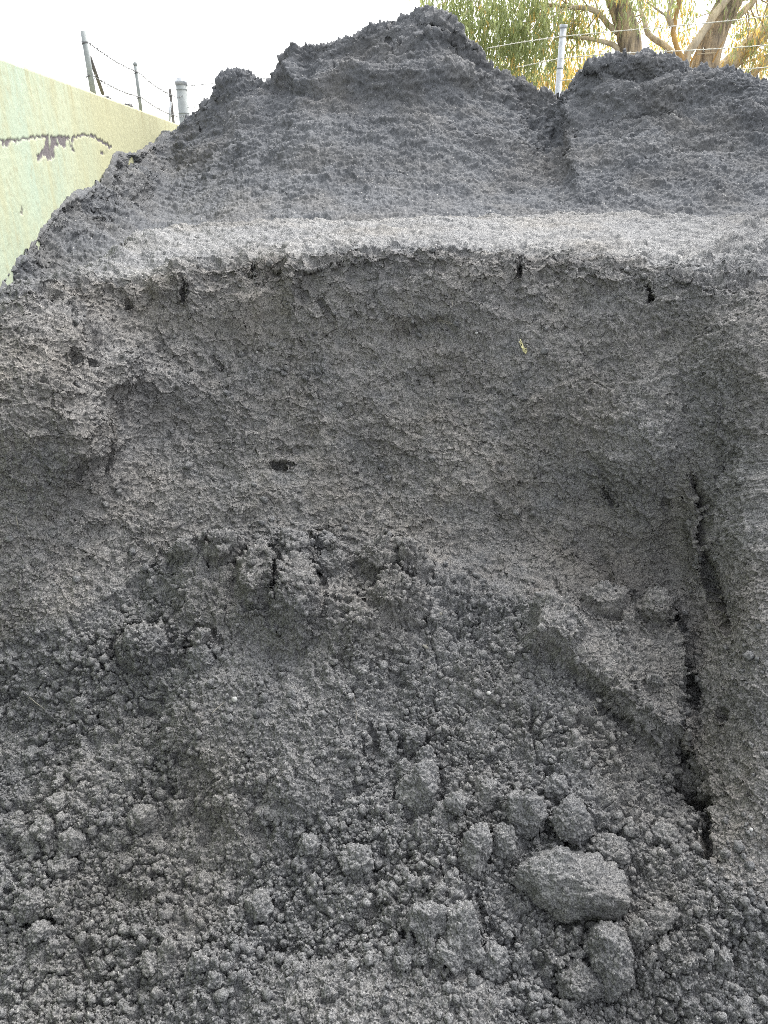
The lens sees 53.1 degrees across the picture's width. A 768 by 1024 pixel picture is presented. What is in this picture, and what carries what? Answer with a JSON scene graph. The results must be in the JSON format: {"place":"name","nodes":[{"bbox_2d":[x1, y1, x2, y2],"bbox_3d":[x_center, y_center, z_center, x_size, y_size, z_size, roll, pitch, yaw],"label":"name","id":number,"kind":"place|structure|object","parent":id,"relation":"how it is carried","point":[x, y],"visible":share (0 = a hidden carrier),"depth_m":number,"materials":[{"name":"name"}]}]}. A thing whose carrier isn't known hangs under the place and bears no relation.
{"place":"outdoors","nodes":[
{"label":"outdoors","id":0,"kind":"place"},
{"bbox_2d":[0,0,767,124],"label":"sky","id":1,"kind":"structure","parent":0,"point":[168,40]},
{"bbox_3d":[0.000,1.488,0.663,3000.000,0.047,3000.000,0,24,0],"label":"ground","id":2,"kind":"structure","parent":0,"visible":0},
{"bbox_2d":[0,58,178,285],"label":"wall","id":3,"kind":"structure","parent":2,"relation":"on","point":[60,140],"depth_m":3.48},
{"bbox_2d":[80,31,183,122],"bbox_3d":[-1.941,-3.395,6.207,0.114,0.365,3.702,-2,24,-5],"label":"barbed wire fence","id":4,"kind":"object","parent":3,"relation":"on","point":[90,67],"visible":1,"depth_m":4.85,"materials":[{"name":"metal"}]},
{"bbox_2d":[0,210,767,1023],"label":"soil heap","id":5,"kind":"object","parent":2,"relation":"on","point":[508,554],"visible":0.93,"depth_m":2.09,"materials":[{"name":"soil"}]},
{"bbox_2d":[2,878,12,889],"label":"soil clod","id":6,"kind":"object","parent":5,"relation":"on","point":[8,882],"visible":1,"depth_m":1.68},
{"bbox_2d":[6,773,16,786],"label":"soil clod","id":7,"kind":"object","parent":5,"relation":"on","point":[11,779],"visible":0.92,"depth_m":1.83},
{"bbox_2d":[0,819,25,839],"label":"soil clod","id":8,"kind":"object","parent":5,"relation":"on","point":[8,826],"visible":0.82,"depth_m":1.75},
{"bbox_2d":[6,930,19,943],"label":"soil clod","id":9,"kind":"object","parent":5,"relation":"on","point":[12,938],"visible":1,"depth_m":1.62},
{"bbox_2d":[11,954,24,966],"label":"soil clod","id":10,"kind":"object","parent":5,"relation":"on","point":[18,959],"visible":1,"depth_m":1.58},
{"bbox_2d":[14,810,23,820],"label":"soil clod","id":11,"kind":"object","parent":5,"relation":"on","point":[18,815],"visible":0.93,"depth_m":1.78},
{"bbox_2d":[14,1000,28,1016],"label":"soil clod","id":12,"kind":"object","parent":5,"relation":"on","point":[18,1011],"visible":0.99,"depth_m":1.52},
{"bbox_2d":[20,970,29,982],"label":"soil clod","id":13,"kind":"object","parent":5,"relation":"on","point":[24,976],"visible":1,"depth_m":1.56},
{"bbox_2d":[11,887,45,923],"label":"soil clod","id":14,"kind":"object","parent":5,"relation":"on","point":[28,907],"visible":0.88,"depth_m":1.64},
{"bbox_2d":[20,674,38,691],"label":"soil clod","id":15,"kind":"object","parent":5,"relation":"on","point":[30,685],"visible":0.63,"depth_m":1.96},
{"bbox_2d":[19,828,42,856],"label":"soil clod","id":16,"kind":"object","parent":5,"relation":"on","point":[29,844],"visible":0.78,"depth_m":1.73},
{"bbox_2d":[21,745,42,763],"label":"soil clod","id":17,"kind":"object","parent":5,"relation":"on","point":[29,753],"visible":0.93,"depth_m":1.87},
{"bbox_2d":[24,952,41,965],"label":"soil clod","id":18,"kind":"object","parent":5,"relation":"on","point":[31,959],"visible":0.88,"depth_m":1.59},
{"bbox_2d":[25,919,51,943],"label":"soil clod","id":19,"kind":"object","parent":5,"relation":"on","point":[37,931],"visible":1,"depth_m":1.60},
{"bbox_2d":[29,815,56,843],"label":"soil clod","id":20,"kind":"object","parent":5,"relation":"on","point":[42,828],"visible":0.88,"depth_m":1.73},
{"bbox_2d":[37,747,51,758],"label":"soil clod","id":21,"kind":"object","parent":5,"relation":"on","point":[43,753],"visible":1,"depth_m":1.87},
{"bbox_2d":[45,1007,65,1023],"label":"soil clod","id":22,"kind":"object","parent":5,"relation":"on","point":[52,1015],"visible":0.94,"depth_m":1.50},
{"bbox_2d":[44,790,67,813],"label":"soil clod","id":23,"kind":"object","parent":5,"relation":"on","point":[54,802],"visible":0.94,"depth_m":1.78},
{"bbox_2d":[51,775,64,788],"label":"soil clod","id":24,"kind":"object","parent":5,"relation":"on","point":[58,782],"visible":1,"depth_m":1.81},
{"bbox_2d":[53,977,68,994],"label":"soil clod","id":25,"kind":"object","parent":5,"relation":"on","point":[60,982],"visible":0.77,"depth_m":1.56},
{"bbox_2d":[45,851,78,881],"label":"soil clod","id":26,"kind":"object","parent":5,"relation":"on","point":[62,869],"visible":0.77,"depth_m":1.71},
{"bbox_2d":[56,655,69,664],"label":"soil clod","id":27,"kind":"object","parent":5,"relation":"on","point":[59,658],"visible":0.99,"depth_m":1.96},
{"bbox_2d":[57,827,86,856],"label":"soil clod","id":28,"kind":"object","parent":5,"relation":"on","point":[71,841],"visible":0.98,"depth_m":1.73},
{"bbox_2d":[69,696,89,713],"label":"soil clod","id":29,"kind":"object","parent":5,"relation":"on","point":[78,704],"visible":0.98,"depth_m":1.92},
{"bbox_2d":[77,780,86,789],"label":"soil clod","id":30,"kind":"object","parent":5,"relation":"on","point":[81,785],"visible":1,"depth_m":1.81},
{"bbox_2d":[85,811,94,822],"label":"soil clod","id":31,"kind":"object","parent":5,"relation":"on","point":[89,815],"visible":1,"depth_m":1.76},
{"bbox_2d":[96,961,107,971],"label":"soil clod","id":32,"kind":"object","parent":5,"relation":"on","point":[102,966],"visible":1,"depth_m":1.56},
{"bbox_2d":[107,779,120,790],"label":"soil clod","id":33,"kind":"object","parent":5,"relation":"on","point":[112,784],"visible":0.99,"depth_m":1.82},
{"bbox_2d":[103,826,129,852],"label":"soil clod","id":34,"kind":"object","parent":5,"relation":"on","point":[114,837],"visible":0.83,"depth_m":1.75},
{"bbox_2d":[116,998,129,1012],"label":"soil clod","id":35,"kind":"object","parent":5,"relation":"on","point":[121,1002],"visible":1,"depth_m":1.51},
{"bbox_2d":[126,804,158,835],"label":"soil clod","id":36,"kind":"object","parent":5,"relation":"on","point":[141,819],"visible":1,"depth_m":1.76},
{"bbox_2d":[137,873,150,886],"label":"soil clod","id":37,"kind":"object","parent":5,"relation":"on","point":[144,879],"visible":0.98,"depth_m":1.68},
{"bbox_2d":[141,794,151,804],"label":"soil clod","id":38,"kind":"object","parent":5,"relation":"on","point":[145,799],"visible":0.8,"depth_m":1.80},
{"bbox_2d":[137,950,157,976],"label":"soil clod","id":39,"kind":"object","parent":5,"relation":"on","point":[150,956],"visible":0.9,"depth_m":1.55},
{"bbox_2d":[151,859,164,873],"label":"soil clod","id":40,"kind":"object","parent":5,"relation":"on","point":[157,867],"visible":1,"depth_m":1.70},
{"bbox_2d":[152,923,169,941],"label":"soil clod","id":41,"kind":"object","parent":5,"relation":"on","point":[161,932],"visible":0.88,"depth_m":1.58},
{"bbox_2d":[154,962,174,980],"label":"soil clod","id":42,"kind":"object","parent":5,"relation":"on","point":[164,972],"visible":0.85,"depth_m":1.55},
{"bbox_2d":[156,935,179,966],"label":"soil clod","id":43,"kind":"object","parent":5,"relation":"on","point":[167,951],"visible":0.9,"depth_m":1.56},
{"bbox_2d":[169,847,176,856],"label":"soil clod","id":44,"kind":"object","parent":5,"relation":"on","point":[173,851],"visible":1,"depth_m":1.73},
{"bbox_2d":[169,799,188,815],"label":"soil clod","id":45,"kind":"object","parent":5,"relation":"on","point":[179,806],"visible":0.98,"depth_m":1.78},
{"bbox_2d":[175,1003,182,1011],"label":"soil clod","id":46,"kind":"object","parent":5,"relation":"on","point":[178,1007],"visible":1,"depth_m":1.51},
{"bbox_2d":[176,789,184,798],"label":"soil clod","id":47,"kind":"object","parent":5,"relation":"on","point":[180,792],"visible":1,"depth_m":1.81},
{"bbox_2d":[175,930,198,960],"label":"soil clod","id":48,"kind":"object","parent":5,"relation":"on","point":[187,947],"visible":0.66,"depth_m":1.59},
{"bbox_2d":[187,949,209,975],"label":"soil clod","id":49,"kind":"object","parent":5,"relation":"on","point":[198,962],"visible":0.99,"depth_m":1.54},
{"bbox_2d":[186,644,215,673],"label":"soil clod","id":50,"kind":"object","parent":5,"relation":"on","point":[201,657],"visible":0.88,"depth_m":1.92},
{"bbox_2d":[190,868,213,893],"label":"soil clod","id":51,"kind":"object","parent":5,"relation":"on","point":[202,882],"visible":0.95,"depth_m":1.68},
{"bbox_2d":[207,968,224,988],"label":"soil clod","id":52,"kind":"object","parent":5,"relation":"on","point":[214,978],"visible":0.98,"depth_m":1.52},
{"bbox_2d":[211,794,222,807],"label":"soil clod","id":53,"kind":"object","parent":5,"relation":"on","point":[217,800],"visible":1,"depth_m":1.74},
{"bbox_2d":[226,933,238,943],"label":"soil clod","id":54,"kind":"object","parent":5,"relation":"on","point":[231,938],"visible":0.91,"depth_m":1.59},
{"bbox_2d":[244,887,274,922],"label":"soil clod","id":55,"kind":"object","parent":5,"relation":"on","point":[259,905],"visible":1,"depth_m":1.63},
{"bbox_2d":[267,767,278,776],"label":"soil clod","id":56,"kind":"object","parent":5,"relation":"on","point":[272,772],"visible":1,"depth_m":1.76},
{"bbox_2d":[287,698,297,709],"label":"soil clod","id":57,"kind":"object","parent":5,"relation":"on","point":[292,704],"visible":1,"depth_m":1.85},
{"bbox_2d":[297,832,320,856],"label":"soil clod","id":58,"kind":"object","parent":5,"relation":"on","point":[309,844],"visible":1,"depth_m":1.70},
{"bbox_2d":[315,531,335,551],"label":"soil clod","id":59,"kind":"object","parent":5,"relation":"on","point":[319,544],"visible":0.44,"depth_m":2.22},
{"bbox_2d":[321,983,330,998],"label":"soil clod","id":60,"kind":"object","parent":5,"relation":"on","point":[326,990],"visible":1,"depth_m":1.48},
{"bbox_2d":[316,548,351,577],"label":"soil clod","id":61,"kind":"object","parent":5,"relation":"on","point":[335,562],"visible":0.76,"depth_m":2.12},
{"bbox_2d":[332,882,341,893],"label":"soil clod","id":62,"kind":"object","parent":5,"relation":"on","point":[336,888],"visible":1,"depth_m":1.64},
{"bbox_2d":[338,982,344,994],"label":"soil clod","id":63,"kind":"object","parent":5,"relation":"on","point":[341,986],"visible":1,"depth_m":1.49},
{"bbox_2d":[337,842,374,880],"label":"soil clod","id":64,"kind":"object","parent":5,"relation":"on","point":[356,860],"visible":1,"depth_m":1.67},
{"bbox_2d":[355,998,365,1009],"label":"soil clod","id":65,"kind":"object","parent":5,"relation":"on","point":[360,1003],"visible":1,"depth_m":1.46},
{"bbox_2d":[378,770,385,778],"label":"soil clod","id":66,"kind":"object","parent":5,"relation":"on","point":[381,774],"visible":1,"depth_m":1.82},
{"bbox_2d":[0,247,767,1023],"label":"soil crumbs","id":67,"kind":"object","parent":5,"relation":"on","point":[746,1005],"visible":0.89,"depth_m":1.73,"materials":[{"name":"soil"}]},
{"bbox_2d":[380,990,389,1003],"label":"soil clod","id":68,"kind":"object","parent":5,"relation":"on","point":[384,997],"visible":1,"depth_m":1.47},
{"bbox_2d":[389,665,398,673],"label":"soil clod","id":69,"kind":"object","parent":5,"relation":"on","point":[394,669],"visible":1,"depth_m":1.97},
{"bbox_2d":[393,942,410,955],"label":"soil clod","id":70,"kind":"object","parent":5,"relation":"on","point":[399,949],"visible":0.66,"depth_m":1.53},
{"bbox_2d":[393,757,411,777],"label":"soil clod","id":71,"kind":"object","parent":5,"relation":"on","point":[403,766],"visible":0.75,"depth_m":1.81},
{"bbox_2d":[393,954,412,971],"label":"soil clod","id":72,"kind":"object","parent":5,"relation":"on","point":[404,962],"visible":0.97,"depth_m":1.51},
{"bbox_2d":[403,726,425,756],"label":"soil clod","id":73,"kind":"object","parent":5,"relation":"on","point":[415,736],"visible":0.93,"depth_m":1.86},
{"bbox_2d":[395,758,440,815],"bbox_3d":[0.080,0.645,1.792,0.111,0.144,0.111,2,9,-11],"label":"soil clod","id":74,"kind":"object","parent":5,"relation":"on","point":[416,788],"visible":0.94,"depth_m":1.76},
{"bbox_2d":[415,744,436,764],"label":"soil clod","id":75,"kind":"object","parent":5,"relation":"on","point":[423,753],"visible":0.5,"depth_m":1.83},
{"bbox_2d":[406,900,447,945],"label":"soil clod","id":76,"kind":"object","parent":5,"relation":"on","point":[426,918],"visible":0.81,"depth_m":1.54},
{"bbox_2d":[427,890,445,904],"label":"soil clod","id":77,"kind":"object","parent":5,"relation":"on","point":[437,897],"visible":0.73,"depth_m":1.60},
{"bbox_2d":[429,800,444,815],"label":"soil clod","id":78,"kind":"object","parent":5,"relation":"on","point":[437,807],"visible":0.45,"depth_m":1.75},
{"bbox_2d":[438,614,447,622],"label":"soil clod","id":79,"kind":"object","parent":5,"relation":"on","point":[442,618],"visible":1,"depth_m":2.06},
{"bbox_2d":[435,937,464,975],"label":"soil clod","id":80,"kind":"object","parent":5,"relation":"on","point":[452,961],"visible":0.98,"depth_m":1.51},
{"bbox_2d":[442,789,466,816],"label":"soil clod","id":81,"kind":"object","parent":5,"relation":"on","point":[455,803],"visible":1,"depth_m":1.72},
{"bbox_2d":[440,900,485,972],"bbox_3d":[0.157,0.859,1.552,0.097,0.143,0.088,3,5,1],"label":"soil clod","id":82,"kind":"object","parent":5,"relation":"on","point":[461,934],"visible":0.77,"depth_m":1.53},
{"bbox_2d":[457,822,493,877],"bbox_3d":[0.199,0.734,1.682,0.073,0.101,0.088,18,29,34],"label":"soil clod","id":83,"kind":"object","parent":5,"relation":"on","point":[476,849],"visible":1,"depth_m":1.66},
{"bbox_2d":[474,774,496,815],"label":"soil clod","id":84,"kind":"object","parent":5,"relation":"on","point":[485,787],"visible":0.69,"depth_m":1.76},
{"bbox_2d":[476,940,509,983],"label":"soil clod","id":85,"kind":"object","parent":5,"relation":"on","point":[493,966],"visible":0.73,"depth_m":1.54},
{"bbox_2d":[495,987,506,998],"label":"soil clod","id":86,"kind":"object","parent":5,"relation":"on","point":[503,993],"visible":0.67,"depth_m":1.51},
{"bbox_2d":[491,822,517,861],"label":"soil clod","id":87,"kind":"object","parent":5,"relation":"on","point":[504,838],"visible":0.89,"depth_m":1.68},
{"bbox_2d":[507,709,516,722],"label":"soil clod","id":88,"kind":"object","parent":5,"relation":"on","point":[512,714],"visible":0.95,"depth_m":1.91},
{"bbox_2d":[507,761,517,769],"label":"soil clod","id":89,"kind":"object","parent":5,"relation":"on","point":[511,764],"visible":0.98,"depth_m":1.83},
{"bbox_2d":[503,787,548,841],"bbox_3d":[0.319,0.685,1.743,0.096,0.136,0.086,-1,11,-12],"label":"soil clod","id":90,"kind":"object","parent":5,"relation":"on","point":[526,813],"visible":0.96,"depth_m":1.71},
{"bbox_2d":[528,765,537,774],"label":"soil clod","id":91,"kind":"object","parent":5,"relation":"on","point":[531,770],"visible":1,"depth_m":1.82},
{"bbox_2d":[544,966,552,977],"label":"soil clod","id":92,"kind":"object","parent":5,"relation":"on","point":[550,974],"visible":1,"depth_m":1.54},
{"bbox_2d":[543,772,568,803],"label":"soil clod","id":93,"kind":"object","parent":5,"relation":"on","point":[555,786],"visible":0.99,"depth_m":1.78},
{"bbox_2d":[509,845,631,923],"bbox_3d":[0.397,0.793,1.657,0.256,0.170,0.176,2,5,13],"label":"soil clod","id":94,"kind":"object","parent":5,"relation":"on","point":[563,884],"visible":1,"depth_m":1.60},
{"bbox_2d":[548,797,593,846],"bbox_3d":[0.422,0.697,1.727,0.093,0.095,0.091,-11,26,-23],"label":"soil clod","id":95,"kind":"object","parent":5,"relation":"on","point":[571,819],"visible":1,"depth_m":1.70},
{"bbox_2d":[572,736,583,750],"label":"soil clod","id":96,"kind":"object","parent":5,"relation":"on","point":[579,743],"visible":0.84,"depth_m":1.85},
{"bbox_2d":[555,957,604,1007],"bbox_3d":[0.389,0.943,1.540,0.096,0.089,0.081,-10,26,-20],"label":"soil clod","id":97,"kind":"object","parent":5,"relation":"on","point":[578,981],"visible":0.93,"depth_m":1.51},
{"bbox_2d":[600,749,610,759],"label":"soil clod","id":98,"kind":"object","parent":5,"relation":"on","point":[605,754],"visible":1,"depth_m":1.87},
{"bbox_2d":[586,831,630,868],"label":"soil clod","id":99,"kind":"object","parent":5,"relation":"on","point":[610,846],"visible":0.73,"depth_m":1.68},
{"bbox_2d":[583,920,635,998],"bbox_3d":[0.459,0.900,1.548,0.102,0.144,0.102,-9,8,-9],"label":"soil clod","id":100,"kind":"object","parent":5,"relation":"on","point":[607,948],"visible":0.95,"depth_m":1.52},
{"bbox_2d":[626,917,651,943],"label":"soil clod","id":101,"kind":"object","parent":5,"relation":"on","point":[638,930],"visible":0.99,"depth_m":1.55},
{"bbox_2d":[643,832,651,844],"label":"soil clod","id":102,"kind":"object","parent":5,"relation":"on","point":[647,837],"visible":1,"depth_m":1.71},
{"bbox_2d":[645,794,656,804],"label":"soil clod","id":103,"kind":"object","parent":5,"relation":"on","point":[649,798],"visible":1,"depth_m":1.81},
{"bbox_2d":[645,672,663,686],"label":"soil clod","id":104,"kind":"object","parent":5,"relation":"on","point":[657,680],"visible":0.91,"depth_m":1.94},
{"bbox_2d":[638,910,673,935],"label":"soil clod","id":105,"kind":"object","parent":5,"relation":"on","point":[661,921],"visible":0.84,"depth_m":1.57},
{"bbox_2d":[652,968,661,981],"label":"soil clod","id":106,"kind":"object","parent":5,"relation":"on","point":[656,973],"visible":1,"depth_m":1.53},
{"bbox_2d":[651,943,665,961],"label":"soil clod","id":107,"kind":"object","parent":5,"relation":"on","point":[661,957],"visible":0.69,"depth_m":1.55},
{"bbox_2d":[648,901,679,929],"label":"soil clod","id":108,"kind":"object","parent":5,"relation":"on","point":[666,906],"visible":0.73,"depth_m":1.59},
{"bbox_2d":[658,933,671,953],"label":"soil clod","id":109,"kind":"object","parent":5,"relation":"on","point":[664,944],"visible":1,"depth_m":1.55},
{"bbox_2d":[650,820,681,845],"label":"soil clod","id":110,"kind":"object","parent":5,"relation":"on","point":[668,834],"visible":0.73,"depth_m":1.72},
{"bbox_2d":[675,762,699,804],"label":"soil clod","id":111,"kind":"object","parent":5,"relation":"on","point":[686,779],"visible":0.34,"depth_m":1.91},
{"bbox_2d":[714,945,733,973],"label":"soil clod","id":112,"kind":"object","parent":5,"relation":"on","point":[723,957],"visible":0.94,"depth_m":1.55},
{"bbox_2d":[0,4,767,291],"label":"soil heap","id":113,"kind":"object","parent":2,"relation":"on","point":[427,109],"visible":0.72,"depth_m":4.64,"materials":[{"name":"soil"}]},
{"bbox_2d":[200,98,208,110],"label":"soil clod","id":114,"kind":"object","parent":113,"relation":"on","point":[205,101],"visible":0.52,"depth_m":6.08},
{"bbox_2d":[211,89,219,101],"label":"soil clod","id":115,"kind":"object","parent":113,"relation":"on","point":[215,96],"visible":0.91,"depth_m":5.95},
{"bbox_2d":[175,16,767,122],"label":"barbed wire fence","id":116,"kind":"object","parent":2,"relation":"on","point":[182,91],"visible":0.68,"depth_m":6.08,"materials":[{"name":"metal"}]},
{"bbox_2d":[493,44,605,93],"bbox_3d":[2.394,-5.057,11.296,2.221,3.280,1.779,0,24,0],"label":"shrub","id":117,"kind":"object","parent":2,"relation":"on","point":[565,84],"visible":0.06,"depth_m":10.83,"materials":[{"name":"yellow plant"}]},
{"bbox_2d":[403,0,705,90],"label":"gum tree","id":118,"kind":"object","parent":2,"relation":"on","point":[622,13],"visible":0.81,"depth_m":9.04,"materials":[{"name":"green plant"}]},
{"bbox_2d":[611,0,767,78],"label":"gum tree","id":119,"kind":"object","parent":2,"relation":"on","point":[711,36],"visible":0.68,"depth_m":9.76,"materials":[{"name":"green plant"}]},
{"bbox_2d":[719,2,767,79],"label":"gum tree","id":120,"kind":"object","parent":2,"relation":"on","point":[736,63],"visible":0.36,"depth_m":10.70,"materials":[{"name":"plant"}]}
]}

